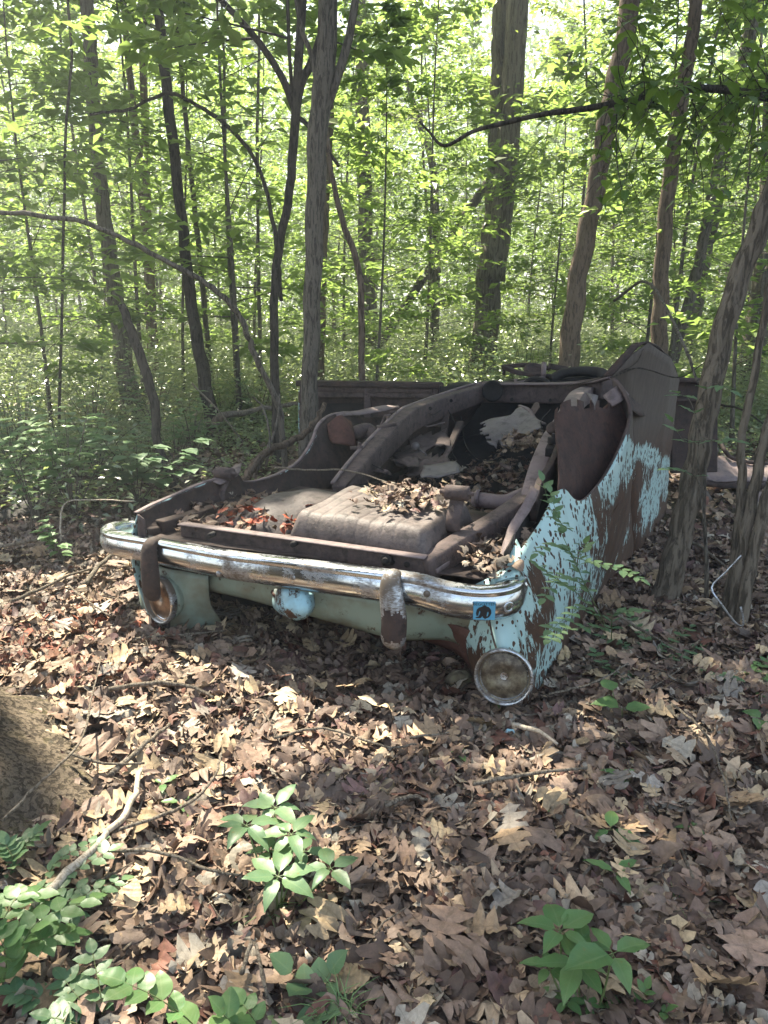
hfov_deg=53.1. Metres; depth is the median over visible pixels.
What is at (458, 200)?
understory tree
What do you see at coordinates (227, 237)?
sapling
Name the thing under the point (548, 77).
understory tree
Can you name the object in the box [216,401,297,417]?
log
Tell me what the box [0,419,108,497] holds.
broad leaved shrub
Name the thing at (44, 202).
understory tree
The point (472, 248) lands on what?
understory tree
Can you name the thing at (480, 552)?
fallen leaves
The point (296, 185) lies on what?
understory tree
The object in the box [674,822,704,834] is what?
seedling
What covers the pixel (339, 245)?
understory tree
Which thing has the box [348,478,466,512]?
fallen leaves
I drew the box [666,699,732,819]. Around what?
stick
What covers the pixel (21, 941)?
wild shrub
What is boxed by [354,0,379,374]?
tree
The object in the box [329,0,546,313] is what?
understory tree
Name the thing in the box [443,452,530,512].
fallen leaves
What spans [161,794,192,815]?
seedling
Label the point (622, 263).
understory tree
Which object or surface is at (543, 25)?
sky
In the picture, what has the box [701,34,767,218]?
understory tree
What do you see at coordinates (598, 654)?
wild shrub
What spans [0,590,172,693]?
leaf litter
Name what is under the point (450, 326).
thicket
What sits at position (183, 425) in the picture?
broad leaved shrub
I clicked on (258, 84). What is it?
sapling
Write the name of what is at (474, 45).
understory tree
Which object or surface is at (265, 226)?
understory tree
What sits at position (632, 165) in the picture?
understory tree
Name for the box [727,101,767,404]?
tree
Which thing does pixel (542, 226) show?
understory tree
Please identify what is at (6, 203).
understory tree
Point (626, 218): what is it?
understory tree
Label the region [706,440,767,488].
rusty fender piece
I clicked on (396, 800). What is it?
stick
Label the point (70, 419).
broad leaved shrub
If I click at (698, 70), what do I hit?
understory tree
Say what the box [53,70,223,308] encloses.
understory tree
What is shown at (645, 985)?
seedling
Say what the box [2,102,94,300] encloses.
understory tree
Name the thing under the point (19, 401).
broad leaved shrub
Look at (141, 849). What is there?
stick
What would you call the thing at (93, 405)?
broad leaved shrub
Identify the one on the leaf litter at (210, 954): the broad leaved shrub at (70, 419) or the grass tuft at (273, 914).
the grass tuft at (273, 914)
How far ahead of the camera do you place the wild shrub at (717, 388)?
3.53 m
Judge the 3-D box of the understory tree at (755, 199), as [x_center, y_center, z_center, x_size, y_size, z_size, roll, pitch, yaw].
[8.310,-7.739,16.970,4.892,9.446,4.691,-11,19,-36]
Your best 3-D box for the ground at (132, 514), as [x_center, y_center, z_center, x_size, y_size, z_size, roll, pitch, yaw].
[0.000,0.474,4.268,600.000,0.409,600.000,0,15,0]
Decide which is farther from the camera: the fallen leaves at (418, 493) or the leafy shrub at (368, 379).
the leafy shrub at (368, 379)
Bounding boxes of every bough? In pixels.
[89,91,282,301]
[419,0,767,240]
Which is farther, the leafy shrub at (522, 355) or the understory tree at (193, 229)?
the understory tree at (193, 229)
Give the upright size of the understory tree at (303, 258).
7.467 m
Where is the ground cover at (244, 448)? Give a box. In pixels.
[0,403,767,500]
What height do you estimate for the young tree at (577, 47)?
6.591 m
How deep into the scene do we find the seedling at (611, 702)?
2.90 m
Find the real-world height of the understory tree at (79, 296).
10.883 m
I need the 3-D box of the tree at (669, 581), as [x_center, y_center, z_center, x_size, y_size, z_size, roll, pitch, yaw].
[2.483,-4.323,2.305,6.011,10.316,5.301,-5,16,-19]
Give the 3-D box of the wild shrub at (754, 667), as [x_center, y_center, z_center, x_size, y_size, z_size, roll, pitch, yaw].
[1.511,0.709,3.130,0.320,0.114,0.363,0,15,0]
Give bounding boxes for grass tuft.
[232,896,298,926]
[281,965,381,1023]
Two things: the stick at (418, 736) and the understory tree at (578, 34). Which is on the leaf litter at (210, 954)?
the stick at (418, 736)
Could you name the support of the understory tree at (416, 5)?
on the ground at (132, 514)
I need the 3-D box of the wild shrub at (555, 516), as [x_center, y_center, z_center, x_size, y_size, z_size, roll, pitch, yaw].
[0.791,0.239,2.972,0.570,0.731,0.486,0,15,0]
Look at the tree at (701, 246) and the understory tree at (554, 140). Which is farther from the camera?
the understory tree at (554, 140)
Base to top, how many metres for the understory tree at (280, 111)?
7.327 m
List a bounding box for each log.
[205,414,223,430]
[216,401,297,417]
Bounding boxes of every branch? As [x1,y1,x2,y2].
[0,210,287,469]
[191,383,243,441]
[242,402,326,480]
[252,396,270,466]
[255,394,279,473]
[613,280,698,383]
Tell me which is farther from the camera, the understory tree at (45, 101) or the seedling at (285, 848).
the understory tree at (45, 101)
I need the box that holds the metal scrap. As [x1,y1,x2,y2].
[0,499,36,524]
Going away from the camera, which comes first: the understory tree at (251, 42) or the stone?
the stone
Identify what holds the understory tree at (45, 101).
on the ground at (132, 514)
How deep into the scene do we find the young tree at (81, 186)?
9.94 m
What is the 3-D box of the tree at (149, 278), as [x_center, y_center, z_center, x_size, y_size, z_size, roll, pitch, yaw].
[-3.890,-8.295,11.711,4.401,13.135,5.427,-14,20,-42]
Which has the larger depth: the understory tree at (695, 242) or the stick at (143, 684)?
the understory tree at (695, 242)
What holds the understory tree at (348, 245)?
on the ground at (132, 514)
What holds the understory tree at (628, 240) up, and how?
on the ground at (132, 514)
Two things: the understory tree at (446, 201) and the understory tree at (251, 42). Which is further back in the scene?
the understory tree at (446, 201)
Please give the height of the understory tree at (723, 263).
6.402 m
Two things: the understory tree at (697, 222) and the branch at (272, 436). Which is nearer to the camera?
the branch at (272, 436)
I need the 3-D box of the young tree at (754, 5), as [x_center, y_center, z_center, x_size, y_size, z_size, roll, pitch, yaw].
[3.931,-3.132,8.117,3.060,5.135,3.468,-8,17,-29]
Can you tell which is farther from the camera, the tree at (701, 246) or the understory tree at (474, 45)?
the understory tree at (474, 45)
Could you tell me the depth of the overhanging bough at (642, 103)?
4.41 m
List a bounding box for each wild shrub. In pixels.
[0,820,134,926]
[0,883,106,995]
[0,938,113,1023]
[96,966,199,1023]
[208,986,282,1023]
[529,470,650,644]
[587,613,744,681]
[657,383,749,543]
[717,656,767,706]
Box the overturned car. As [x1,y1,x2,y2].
[100,341,716,705]
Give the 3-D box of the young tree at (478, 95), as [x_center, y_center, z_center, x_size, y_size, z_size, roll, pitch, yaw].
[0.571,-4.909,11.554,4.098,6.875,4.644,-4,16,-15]
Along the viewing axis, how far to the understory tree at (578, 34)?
14.87 m
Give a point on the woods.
(528, 42)
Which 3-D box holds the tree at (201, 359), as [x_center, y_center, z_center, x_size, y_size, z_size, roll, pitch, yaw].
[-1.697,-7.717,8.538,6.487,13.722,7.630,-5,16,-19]
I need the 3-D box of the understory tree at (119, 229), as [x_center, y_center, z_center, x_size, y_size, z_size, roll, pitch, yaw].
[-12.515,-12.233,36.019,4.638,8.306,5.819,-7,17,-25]
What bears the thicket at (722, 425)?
on the ground at (132, 514)
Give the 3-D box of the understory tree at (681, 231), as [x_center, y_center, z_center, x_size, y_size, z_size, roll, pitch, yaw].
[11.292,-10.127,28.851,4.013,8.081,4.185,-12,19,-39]
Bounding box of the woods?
[0,0,767,344]
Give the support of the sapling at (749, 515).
on the ground at (132, 514)
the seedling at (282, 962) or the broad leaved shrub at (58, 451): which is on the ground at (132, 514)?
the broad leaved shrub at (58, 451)
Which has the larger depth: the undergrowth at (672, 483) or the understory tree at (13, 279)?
the understory tree at (13, 279)
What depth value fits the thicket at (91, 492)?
6.24 m
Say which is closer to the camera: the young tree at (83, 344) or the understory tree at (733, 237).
the young tree at (83, 344)
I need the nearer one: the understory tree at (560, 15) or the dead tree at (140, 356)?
the dead tree at (140, 356)
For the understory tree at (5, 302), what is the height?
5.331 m
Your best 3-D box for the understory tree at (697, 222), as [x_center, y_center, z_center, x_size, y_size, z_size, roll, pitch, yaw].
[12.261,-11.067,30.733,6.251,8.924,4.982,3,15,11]
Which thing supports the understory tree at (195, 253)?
on the ground at (132, 514)
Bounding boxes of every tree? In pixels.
[0,0,177,426]
[0,0,181,359]
[0,0,216,364]
[0,0,252,386]
[0,0,305,411]
[0,0,402,429]
[0,3,53,205]
[0,6,128,354]
[0,22,96,343]
[0,82,57,327]
[0,85,135,331]
[0,91,91,353]
[0,105,121,323]
[0,170,48,307]
[0,192,45,335]
[1,164,77,318]
[1,202,36,317]
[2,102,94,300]
[3,142,98,321]
[7,37,138,331]
[30,71,212,319]
[36,186,106,335]
[53,0,255,330]
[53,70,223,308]
[60,88,169,305]
[67,14,241,342]
[79,0,143,421]
[82,166,172,308]
[85,0,290,406]
[93,165,177,307]
[111,0,412,466]
[112,96,269,347]
[118,303,181,489]
[121,1,159,394]
[124,120,250,309]
[128,56,300,344]
[131,187,198,323]
[134,0,302,265]
[154,8,220,436]
[157,172,254,326]
[159,0,360,381]
[164,40,306,331]
[169,78,283,327]
[181,0,333,333]
[223,72,424,352]
[226,22,449,356]
[237,183,292,328]
[245,0,466,378]
[252,100,400,322]
[255,0,522,380]
[260,224,296,318]
[262,107,353,303]
[264,146,374,320]
[277,14,480,317]
[283,123,416,358]
[289,0,594,381]
[290,0,453,272]
[294,0,359,457]
[318,64,335,379]
[328,66,454,307]
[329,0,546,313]
[329,47,423,279]
[334,0,547,371]
[346,117,422,305]
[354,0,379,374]
[354,193,422,314]
[377,13,578,333]
[400,109,478,325]
[403,82,483,327]
[423,102,531,315]
[423,107,541,327]
[423,182,480,330]
[442,48,690,371]
[443,0,733,319]
[455,31,619,340]
[461,200,530,319]
[469,0,528,380]
[498,0,767,354]
[501,120,617,344]
[506,146,561,309]
[508,15,642,335]
[511,0,737,354]
[514,136,593,318]
[519,204,587,315]
[521,53,650,312]
[523,58,605,340]
[546,0,767,359]
[546,75,663,286]
[549,32,702,331]
[556,0,638,370]
[558,0,767,448]
[566,71,683,295]
[586,136,678,336]
[587,184,654,301]
[597,49,699,325]
[597,65,744,351]
[606,58,761,326]
[612,14,767,410]
[627,117,749,312]
[628,0,767,281]
[634,124,725,306]
[639,40,734,328]
[640,4,767,318]
[649,174,767,600]
[650,0,702,353]
[653,36,761,306]
[668,0,764,363]
[677,103,747,301]
[679,0,751,371]
[692,19,767,254]
[692,154,758,316]
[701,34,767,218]
[713,137,760,311]
[723,38,766,241]
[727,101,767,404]
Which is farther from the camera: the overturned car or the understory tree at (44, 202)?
the understory tree at (44, 202)
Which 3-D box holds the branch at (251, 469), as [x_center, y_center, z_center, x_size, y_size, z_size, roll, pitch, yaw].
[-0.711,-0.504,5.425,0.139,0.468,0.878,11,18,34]
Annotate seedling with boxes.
[155,775,177,792]
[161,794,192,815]
[217,784,357,912]
[269,949,347,1023]
[517,904,649,1015]
[583,859,636,894]
[590,679,650,716]
[594,811,639,842]
[599,768,633,788]
[602,976,678,1019]
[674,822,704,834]
[742,709,767,728]
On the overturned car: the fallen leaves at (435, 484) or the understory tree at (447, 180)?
the fallen leaves at (435, 484)
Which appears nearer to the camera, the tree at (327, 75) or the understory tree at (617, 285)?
the tree at (327, 75)
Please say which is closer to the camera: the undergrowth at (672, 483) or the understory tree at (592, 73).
the undergrowth at (672, 483)
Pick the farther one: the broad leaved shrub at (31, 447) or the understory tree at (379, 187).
the understory tree at (379, 187)
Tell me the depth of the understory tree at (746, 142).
24.06 m
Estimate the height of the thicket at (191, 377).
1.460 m
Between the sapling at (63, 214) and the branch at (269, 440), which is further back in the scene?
the sapling at (63, 214)
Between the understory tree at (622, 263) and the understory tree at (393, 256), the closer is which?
the understory tree at (622, 263)
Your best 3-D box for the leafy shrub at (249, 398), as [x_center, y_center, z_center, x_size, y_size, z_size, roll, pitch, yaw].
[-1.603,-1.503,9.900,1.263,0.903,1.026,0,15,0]
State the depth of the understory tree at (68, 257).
38.00 m
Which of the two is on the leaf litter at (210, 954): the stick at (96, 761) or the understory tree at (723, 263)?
the stick at (96, 761)
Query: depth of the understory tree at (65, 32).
13.93 m
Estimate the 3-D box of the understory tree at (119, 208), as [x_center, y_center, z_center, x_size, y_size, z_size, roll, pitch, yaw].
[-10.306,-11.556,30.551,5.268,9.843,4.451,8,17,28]
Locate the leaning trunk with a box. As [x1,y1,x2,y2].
[380,179,485,349]
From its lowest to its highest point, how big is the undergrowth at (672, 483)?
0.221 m
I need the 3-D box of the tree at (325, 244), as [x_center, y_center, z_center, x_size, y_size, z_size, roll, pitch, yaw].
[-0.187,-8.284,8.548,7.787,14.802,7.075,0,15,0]
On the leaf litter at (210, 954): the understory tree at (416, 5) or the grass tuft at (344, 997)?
the grass tuft at (344, 997)
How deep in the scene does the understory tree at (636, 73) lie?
32.39 m
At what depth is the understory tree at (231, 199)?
15.90 m
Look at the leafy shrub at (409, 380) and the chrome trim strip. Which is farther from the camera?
the leafy shrub at (409, 380)
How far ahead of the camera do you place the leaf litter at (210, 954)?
2.41 m
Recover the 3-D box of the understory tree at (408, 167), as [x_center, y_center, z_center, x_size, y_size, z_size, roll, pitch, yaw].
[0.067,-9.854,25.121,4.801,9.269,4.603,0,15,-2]
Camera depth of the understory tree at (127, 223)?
21.09 m
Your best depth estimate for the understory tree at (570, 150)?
29.56 m
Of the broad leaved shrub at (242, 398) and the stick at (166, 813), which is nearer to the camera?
the stick at (166, 813)
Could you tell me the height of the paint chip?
0.014 m
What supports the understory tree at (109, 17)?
on the ground at (132, 514)
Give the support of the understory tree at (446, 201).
on the ground at (132, 514)
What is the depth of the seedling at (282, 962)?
1.75 m
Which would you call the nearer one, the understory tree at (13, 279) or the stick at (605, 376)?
the stick at (605, 376)
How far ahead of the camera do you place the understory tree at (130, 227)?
32.93 m
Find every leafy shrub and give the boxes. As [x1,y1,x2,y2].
[211,358,301,426]
[324,344,397,380]
[355,370,447,382]
[422,334,507,385]
[487,326,560,379]
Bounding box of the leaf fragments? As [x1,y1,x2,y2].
[0,513,767,1023]
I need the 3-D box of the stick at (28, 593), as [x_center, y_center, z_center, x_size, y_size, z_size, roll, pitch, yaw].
[-1.743,0.370,4.176,0.041,0.040,0.651,7,17,25]
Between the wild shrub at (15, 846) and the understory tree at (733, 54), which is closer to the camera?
the wild shrub at (15, 846)
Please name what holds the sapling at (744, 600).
on the ground at (132, 514)
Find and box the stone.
[444,669,472,688]
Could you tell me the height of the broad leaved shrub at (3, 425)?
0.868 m
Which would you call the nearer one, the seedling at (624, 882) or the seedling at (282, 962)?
the seedling at (282, 962)
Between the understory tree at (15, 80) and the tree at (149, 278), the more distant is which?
the understory tree at (15, 80)
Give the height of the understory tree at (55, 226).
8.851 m
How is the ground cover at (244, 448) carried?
on the ground at (132, 514)
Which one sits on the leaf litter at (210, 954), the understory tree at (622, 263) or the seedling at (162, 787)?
the seedling at (162, 787)
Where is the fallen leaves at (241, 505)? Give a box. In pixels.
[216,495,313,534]
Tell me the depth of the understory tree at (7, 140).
20.29 m
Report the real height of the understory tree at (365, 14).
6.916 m
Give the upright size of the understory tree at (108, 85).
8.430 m
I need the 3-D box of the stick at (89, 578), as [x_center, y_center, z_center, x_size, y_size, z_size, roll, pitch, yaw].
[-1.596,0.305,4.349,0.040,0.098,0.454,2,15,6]
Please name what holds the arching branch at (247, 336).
on the ground at (132, 514)
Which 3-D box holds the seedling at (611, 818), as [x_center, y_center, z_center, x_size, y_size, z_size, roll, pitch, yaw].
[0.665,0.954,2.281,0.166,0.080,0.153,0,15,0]
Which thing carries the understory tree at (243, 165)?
on the ground at (132, 514)
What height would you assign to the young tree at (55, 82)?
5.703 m
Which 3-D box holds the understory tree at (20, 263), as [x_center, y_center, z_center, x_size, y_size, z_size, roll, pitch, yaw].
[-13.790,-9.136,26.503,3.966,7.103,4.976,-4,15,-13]
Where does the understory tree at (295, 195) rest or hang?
on the ground at (132, 514)
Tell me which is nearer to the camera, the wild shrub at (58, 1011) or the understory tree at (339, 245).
the wild shrub at (58, 1011)
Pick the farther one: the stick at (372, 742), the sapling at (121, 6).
the sapling at (121, 6)
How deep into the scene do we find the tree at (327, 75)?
6.05 m
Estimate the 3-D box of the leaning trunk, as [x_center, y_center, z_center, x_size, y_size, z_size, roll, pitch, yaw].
[0.804,-4.656,15.300,3.173,4.446,0.229,0,15,0]
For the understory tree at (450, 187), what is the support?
on the ground at (132, 514)
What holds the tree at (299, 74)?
on the ground at (132, 514)
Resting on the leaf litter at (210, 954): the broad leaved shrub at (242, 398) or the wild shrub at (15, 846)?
the wild shrub at (15, 846)
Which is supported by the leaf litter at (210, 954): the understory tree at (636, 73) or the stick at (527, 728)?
the stick at (527, 728)
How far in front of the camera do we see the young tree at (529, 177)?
11.19 m
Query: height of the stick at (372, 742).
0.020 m
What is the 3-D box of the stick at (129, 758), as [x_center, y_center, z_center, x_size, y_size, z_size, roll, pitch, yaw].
[-0.819,0.798,2.608,0.027,0.033,0.334,5,16,19]
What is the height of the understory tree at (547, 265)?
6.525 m
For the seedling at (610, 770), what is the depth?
2.55 m
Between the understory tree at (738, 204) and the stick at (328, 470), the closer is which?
the stick at (328, 470)
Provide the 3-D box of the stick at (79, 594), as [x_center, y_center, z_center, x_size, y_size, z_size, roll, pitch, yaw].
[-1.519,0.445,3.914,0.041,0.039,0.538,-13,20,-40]
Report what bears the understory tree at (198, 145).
on the ground at (132, 514)
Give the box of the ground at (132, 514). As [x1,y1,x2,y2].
[0,310,767,984]
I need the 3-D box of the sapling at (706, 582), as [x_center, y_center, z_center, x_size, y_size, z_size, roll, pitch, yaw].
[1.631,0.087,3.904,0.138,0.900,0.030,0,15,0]
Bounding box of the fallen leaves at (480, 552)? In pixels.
[456,525,533,578]
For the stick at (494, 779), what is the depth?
2.44 m
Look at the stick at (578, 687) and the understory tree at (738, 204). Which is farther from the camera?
the understory tree at (738, 204)
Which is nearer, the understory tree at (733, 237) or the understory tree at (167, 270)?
the understory tree at (733, 237)
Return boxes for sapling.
[52,0,219,389]
[57,0,72,434]
[112,14,279,401]
[221,5,235,384]
[326,137,365,380]
[346,2,447,365]
[702,458,708,597]
[718,280,767,618]
[724,411,767,620]
[732,478,767,622]
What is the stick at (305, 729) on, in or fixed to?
on the leaf litter at (210, 954)
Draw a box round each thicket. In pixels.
[0,282,745,378]
[0,315,767,437]
[0,387,216,531]
[0,389,767,463]
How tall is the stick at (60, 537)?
0.276 m
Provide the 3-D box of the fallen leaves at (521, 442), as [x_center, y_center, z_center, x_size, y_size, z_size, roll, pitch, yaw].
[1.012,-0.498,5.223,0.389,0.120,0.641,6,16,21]
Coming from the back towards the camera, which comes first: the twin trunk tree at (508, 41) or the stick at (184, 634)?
the twin trunk tree at (508, 41)
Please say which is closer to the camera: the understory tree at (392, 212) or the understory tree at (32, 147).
the understory tree at (32, 147)
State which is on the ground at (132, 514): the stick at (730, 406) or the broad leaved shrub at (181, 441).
the broad leaved shrub at (181, 441)
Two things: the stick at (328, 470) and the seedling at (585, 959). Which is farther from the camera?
the stick at (328, 470)
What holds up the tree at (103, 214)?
on the ground at (132, 514)
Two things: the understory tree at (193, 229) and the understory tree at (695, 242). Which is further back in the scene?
the understory tree at (193, 229)
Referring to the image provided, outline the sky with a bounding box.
[0,0,765,310]
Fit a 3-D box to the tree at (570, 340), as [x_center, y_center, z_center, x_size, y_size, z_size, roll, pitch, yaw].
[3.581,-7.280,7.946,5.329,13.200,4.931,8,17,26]
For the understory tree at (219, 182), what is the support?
on the ground at (132, 514)
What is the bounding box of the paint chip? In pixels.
[505,729,514,734]
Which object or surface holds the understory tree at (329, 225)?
on the ground at (132, 514)
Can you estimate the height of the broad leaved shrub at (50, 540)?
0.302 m
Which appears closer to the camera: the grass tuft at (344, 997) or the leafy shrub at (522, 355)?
the grass tuft at (344, 997)
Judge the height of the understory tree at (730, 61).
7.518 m
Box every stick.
[0,533,65,547]
[1,656,101,821]
[10,564,108,602]
[31,767,143,907]
[59,499,133,541]
[67,750,144,765]
[68,585,110,616]
[81,554,112,584]
[107,722,170,777]
[107,847,240,875]
[108,680,213,698]
[113,752,222,833]
[136,629,229,639]
[239,940,268,998]
[274,467,407,492]
[274,727,355,738]
[358,736,416,748]
[384,794,427,807]
[409,731,448,738]
[472,766,587,785]
[512,722,557,745]
[548,663,628,694]
[563,349,643,387]
[611,363,703,377]
[611,609,680,651]
[665,532,725,567]
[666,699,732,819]
[721,404,762,423]
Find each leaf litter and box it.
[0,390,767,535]
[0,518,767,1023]
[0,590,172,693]
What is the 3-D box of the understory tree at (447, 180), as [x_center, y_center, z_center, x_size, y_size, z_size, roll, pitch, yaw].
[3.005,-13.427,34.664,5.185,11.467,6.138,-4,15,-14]
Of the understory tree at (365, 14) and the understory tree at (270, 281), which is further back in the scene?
the understory tree at (270, 281)
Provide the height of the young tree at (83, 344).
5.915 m
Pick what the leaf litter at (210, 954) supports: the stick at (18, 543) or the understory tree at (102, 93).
the stick at (18, 543)
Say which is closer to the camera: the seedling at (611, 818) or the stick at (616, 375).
the seedling at (611, 818)
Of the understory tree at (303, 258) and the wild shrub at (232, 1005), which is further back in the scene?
the understory tree at (303, 258)
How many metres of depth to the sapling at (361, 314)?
7.24 m
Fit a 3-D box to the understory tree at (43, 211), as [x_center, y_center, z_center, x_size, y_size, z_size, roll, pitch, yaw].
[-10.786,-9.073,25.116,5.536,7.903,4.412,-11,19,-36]
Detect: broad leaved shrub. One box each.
[0,358,70,443]
[0,388,47,480]
[0,395,138,516]
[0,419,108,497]
[0,436,93,520]
[28,519,72,564]
[36,356,140,433]
[52,398,151,478]
[80,431,213,505]
[109,360,197,430]
[133,407,217,460]
[166,390,224,461]
[183,369,262,426]
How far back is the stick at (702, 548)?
4.52 m
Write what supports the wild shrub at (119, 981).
on the ground at (132, 514)
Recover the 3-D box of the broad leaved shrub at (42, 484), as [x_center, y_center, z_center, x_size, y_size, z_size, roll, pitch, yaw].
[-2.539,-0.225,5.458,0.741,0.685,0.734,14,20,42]
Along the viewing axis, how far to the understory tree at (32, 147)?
15.55 m
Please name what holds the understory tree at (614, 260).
on the ground at (132, 514)
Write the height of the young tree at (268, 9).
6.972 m
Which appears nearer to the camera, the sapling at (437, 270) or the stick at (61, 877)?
the stick at (61, 877)
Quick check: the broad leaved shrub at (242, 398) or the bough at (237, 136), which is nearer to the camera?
the bough at (237, 136)
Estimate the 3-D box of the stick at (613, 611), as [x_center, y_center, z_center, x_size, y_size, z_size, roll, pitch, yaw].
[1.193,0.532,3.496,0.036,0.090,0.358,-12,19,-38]
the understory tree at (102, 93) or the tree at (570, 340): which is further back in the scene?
the understory tree at (102, 93)
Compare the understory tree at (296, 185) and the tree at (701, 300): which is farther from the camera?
the understory tree at (296, 185)
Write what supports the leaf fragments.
on the leaf litter at (210, 954)
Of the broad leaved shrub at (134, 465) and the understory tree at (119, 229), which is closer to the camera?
the broad leaved shrub at (134, 465)
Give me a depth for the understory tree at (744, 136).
27.38 m
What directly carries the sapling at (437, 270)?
on the ground at (132, 514)
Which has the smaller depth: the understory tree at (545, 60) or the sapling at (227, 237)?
the sapling at (227, 237)
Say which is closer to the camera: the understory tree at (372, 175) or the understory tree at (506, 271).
the understory tree at (372, 175)
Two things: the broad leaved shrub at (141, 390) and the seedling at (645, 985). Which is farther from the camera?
the broad leaved shrub at (141, 390)
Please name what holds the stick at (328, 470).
on the overturned car
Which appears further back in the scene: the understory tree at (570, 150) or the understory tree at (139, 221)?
the understory tree at (570, 150)
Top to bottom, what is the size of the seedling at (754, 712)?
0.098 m
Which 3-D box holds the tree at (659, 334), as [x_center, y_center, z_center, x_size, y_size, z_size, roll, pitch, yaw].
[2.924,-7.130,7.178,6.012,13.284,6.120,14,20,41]
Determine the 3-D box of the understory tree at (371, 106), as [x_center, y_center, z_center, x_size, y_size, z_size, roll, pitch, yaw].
[-0.056,-8.153,19.959,4.880,8.741,6.123,10,18,32]
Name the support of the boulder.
on the ground at (132, 514)
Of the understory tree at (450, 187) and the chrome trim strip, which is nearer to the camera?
the chrome trim strip
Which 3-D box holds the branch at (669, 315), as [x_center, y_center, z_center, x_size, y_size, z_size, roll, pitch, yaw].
[1.812,-1.272,5.141,0.159,0.594,2.425,2,15,6]
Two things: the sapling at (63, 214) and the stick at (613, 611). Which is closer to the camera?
the stick at (613, 611)
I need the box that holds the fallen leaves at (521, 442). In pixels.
[496,428,545,452]
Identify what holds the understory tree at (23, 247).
on the ground at (132, 514)
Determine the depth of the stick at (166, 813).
2.25 m
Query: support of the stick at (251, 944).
on the leaf litter at (210, 954)
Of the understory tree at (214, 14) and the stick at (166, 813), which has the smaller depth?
the stick at (166, 813)
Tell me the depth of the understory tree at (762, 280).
10.63 m
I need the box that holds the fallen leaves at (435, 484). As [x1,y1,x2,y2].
[398,452,500,490]
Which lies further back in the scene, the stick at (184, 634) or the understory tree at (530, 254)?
the understory tree at (530, 254)
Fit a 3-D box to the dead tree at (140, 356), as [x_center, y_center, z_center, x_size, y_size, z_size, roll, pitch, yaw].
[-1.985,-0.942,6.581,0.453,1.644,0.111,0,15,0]
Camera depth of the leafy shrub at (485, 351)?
10.86 m
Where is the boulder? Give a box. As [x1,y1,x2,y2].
[0,686,118,878]
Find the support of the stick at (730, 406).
attached to the tree at (669, 581)
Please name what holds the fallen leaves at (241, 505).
on the overturned car
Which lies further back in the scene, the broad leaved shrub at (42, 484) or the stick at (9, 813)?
the broad leaved shrub at (42, 484)
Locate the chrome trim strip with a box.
[711,555,743,626]
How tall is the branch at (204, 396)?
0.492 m
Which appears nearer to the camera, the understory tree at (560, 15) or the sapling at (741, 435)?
the sapling at (741, 435)
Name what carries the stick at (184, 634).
on the leaf litter at (210, 954)
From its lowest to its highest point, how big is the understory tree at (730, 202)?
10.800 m

